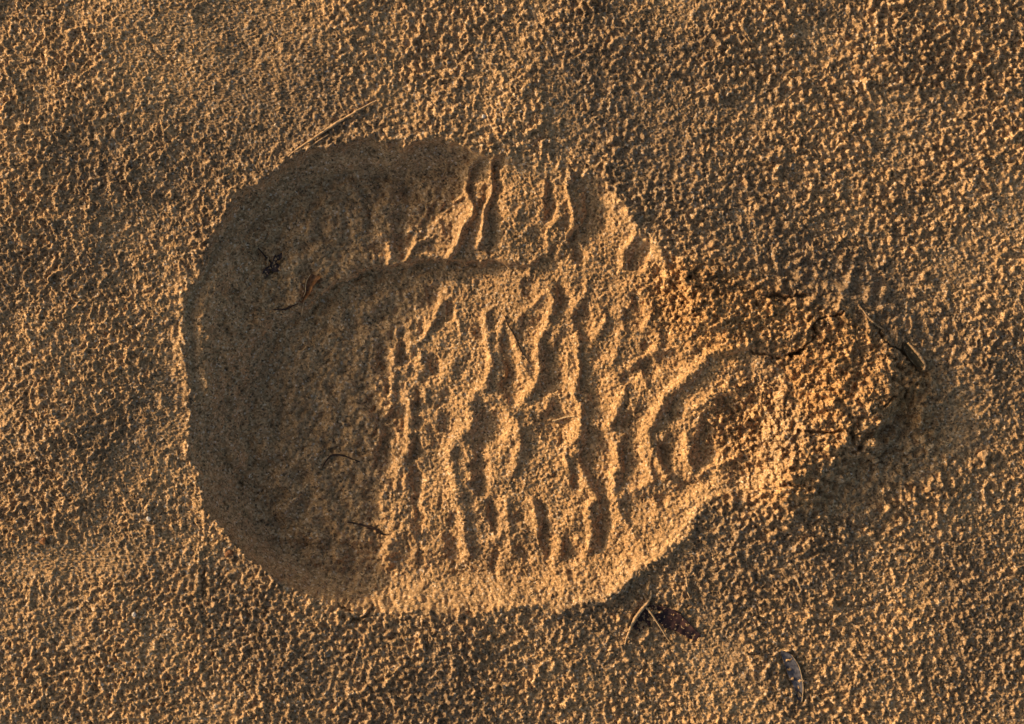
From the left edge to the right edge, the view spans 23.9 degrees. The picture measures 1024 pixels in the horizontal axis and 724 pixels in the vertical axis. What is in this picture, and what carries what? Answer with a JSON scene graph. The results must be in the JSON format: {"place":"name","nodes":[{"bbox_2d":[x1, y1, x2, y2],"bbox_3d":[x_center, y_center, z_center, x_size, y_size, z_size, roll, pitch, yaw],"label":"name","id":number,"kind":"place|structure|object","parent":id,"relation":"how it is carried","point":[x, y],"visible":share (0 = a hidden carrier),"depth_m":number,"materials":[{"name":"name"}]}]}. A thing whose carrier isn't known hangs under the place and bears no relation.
{"place":"outdoors","nodes":[
{"label":"outdoors","id":0,"kind":"place"},
{"bbox_2d":[39,538,45,544],"bbox_3d":[-0.110,0.042,0.566,0.002,0.001,0.002,0,90,0],"label":"pebble","id":1,"kind":"object","parent":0,"point":[42,540],"visible":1,"depth_m":0.56,"materials":[{"name":"beige stone"}]},
{"bbox_2d":[225,550,233,556],"bbox_3d":[-0.066,0.045,0.566,0.002,0.001,0.002,0,90,0],"label":"pebble","id":2,"kind":"object","parent":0,"point":[229,553],"visible":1,"depth_m":0.57,"materials":[{"name":"brown stone"}]},
{"bbox_2d":[0,0,1023,723],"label":"sand","id":3,"kind":"structure","parent":0,"point":[678,244],"depth_m":0.57,"materials":[{"name":"beige sand"}]},
{"bbox_2d":[258,248,282,279],"bbox_3d":[-0.058,-0.023,0.575,0.006,0.002,0.008,0,90,0],"label":"withered flower","id":4,"kind":"object","parent":3,"relation":"on","point":[274,266],"visible":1,"depth_m":0.57,"materials":[{"name":"plant"}]},
{"bbox_2d":[273,303,298,309],"bbox_3d":[-0.054,-0.013,0.575,0.006,0.002,0.002,0,90,0],"label":"rootlet","id":5,"kind":"object","parent":3,"relation":"on","point":[286,308],"visible":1,"depth_m":0.57,"materials":[{"name":"brown plant"}]},
{"bbox_2d":[298,273,320,315],"bbox_3d":[-0.048,-0.016,0.575,0.006,0.002,0.010,0,90,0],"label":"curled leaf","id":6,"kind":"object","parent":3,"relation":"on","point":[311,280],"visible":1,"depth_m":0.57,"materials":[{"name":"plant"}]},
{"bbox_2d":[302,134,328,157],"bbox_3d":[-0.046,-0.051,0.566,0.007,0.002,0.006,0,90,0],"label":"straw","id":7,"kind":"object","parent":3,"relation":"on","point":[314,144],"visible":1,"depth_m":0.57,"materials":[{"name":"beige plant"}]},
{"bbox_2d":[288,100,376,156],"bbox_3d":[-0.042,-0.055,0.566,0.025,0.001,0.001,-32,90,0],"label":"grass stalk","id":8,"kind":"object","parent":3,"relation":"on","point":[328,128],"depth_m":0.57,"materials":[{"name":"beige plant"}]},
{"bbox_2d":[323,454,359,466],"bbox_3d":[-0.041,0.024,0.579,0.009,0.002,0.003,0,90,0],"label":"rootlet","id":9,"kind":"object","parent":3,"relation":"on","point":[339,455],"visible":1,"depth_m":0.58,"materials":[{"name":"brown plant"}]},
{"bbox_2d":[347,522,388,535],"bbox_3d":[-0.034,0.040,0.578,0.010,0.001,0.003,0,90,0],"label":"rootlet","id":10,"kind":"object","parent":3,"relation":"on","point":[371,527],"visible":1,"depth_m":0.58,"materials":[{"name":"brown plant"}]},
{"bbox_2d":[504,315,526,358],"bbox_3d":[0.001,-0.006,0.575,0.006,0.001,0.011,0,90,0],"label":"rootlet","id":11,"kind":"object","parent":3,"relation":"on","point":[515,338],"visible":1,"depth_m":0.57,"materials":[{"name":"brown plant"}]},
{"bbox_2d":[552,416,575,421],"bbox_3d":[0.012,0.014,0.574,0.006,0.002,0.002,0,90,0],"label":"straw","id":12,"kind":"object","parent":3,"relation":"on","point":[561,418],"visible":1,"depth_m":0.57,"materials":[{"name":"beige plant"}]},
{"bbox_2d":[624,590,699,646],"bbox_3d":[0.035,0.060,0.567,0.018,0.003,0.013,0,90,0],"label":"dead leaf","id":13,"kind":"object","parent":3,"relation":"on","point":[676,622],"visible":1,"depth_m":0.57,"materials":[{"name":"brown plant"}]},
{"bbox_2d":[686,577,690,598],"bbox_3d":[0.041,0.053,0.566,0.001,0.001,0.005,0,90,0],"label":"straw","id":14,"kind":"object","parent":3,"relation":"on","point":[687,587],"visible":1,"depth_m":0.57,"materials":[{"name":"beige plant"}]},
{"bbox_2d":[780,651,803,701],"bbox_3d":[0.066,0.073,0.566,0.005,0.001,0.012,0,90,0],"label":"leaf sliver","id":15,"kind":"object","parent":3,"relation":"on","point":[795,671],"visible":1,"depth_m":0.57,"materials":[{"name":"plant"}]},
{"bbox_2d":[860,307,882,329],"bbox_3d":[0.084,-0.010,0.564,0.006,0.001,0.005,0,90,0],"label":"straw","id":16,"kind":"object","parent":3,"relation":"on","point":[870,319],"visible":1,"depth_m":0.56,"materials":[{"name":"beige plant"}]},
{"bbox_2d":[870,456,878,463],"bbox_3d":[0.085,0.023,0.564,0.002,0.002,0.002,0,90,0],"label":"sand clod","id":17,"kind":"object","parent":3,"relation":"on","point":[875,460],"visible":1,"depth_m":0.56,"materials":[{"name":"beige sand"}]},
{"bbox_2d":[903,444,914,454],"bbox_3d":[0.093,0.020,0.565,0.003,0.002,0.003,0,90,0],"label":"sand clod","id":18,"kind":"object","parent":3,"relation":"on","point":[909,448],"visible":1,"depth_m":0.56,"materials":[{"name":"beige sand"}]},
{"bbox_2d":[904,342,926,370],"bbox_3d":[0.094,-0.001,0.565,0.006,0.002,0.007,0,90,0],"label":"seed husk","id":19,"kind":"object","parent":3,"relation":"on","point":[915,356],"visible":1,"depth_m":0.57,"materials":[{"name":"beige plant"}]},
{"bbox_2d":[916,435,925,443],"bbox_3d":[0.096,0.018,0.564,0.002,0.002,0.002,0,90,0],"label":"sand clod","id":20,"kind":"object","parent":3,"relation":"on","point":[921,440],"visible":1,"depth_m":0.56,"materials":[{"name":"beige sand"}]},
{"bbox_2d":[924,442,934,451],"bbox_3d":[0.098,0.020,0.565,0.003,0.002,0.002,0,90,0],"label":"sand clod","id":21,"kind":"object","parent":3,"relation":"on","point":[928,446],"visible":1,"depth_m":0.56,"materials":[{"name":"beige sand"}]},
{"bbox_2d":[977,450,990,460],"bbox_3d":[0.111,0.022,0.566,0.003,0.002,0.003,0,90,0],"label":"sand clod","id":22,"kind":"object","parent":3,"relation":"on","point":[984,455],"visible":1,"depth_m":0.57,"materials":[{"name":"beige sand"}]}
]}

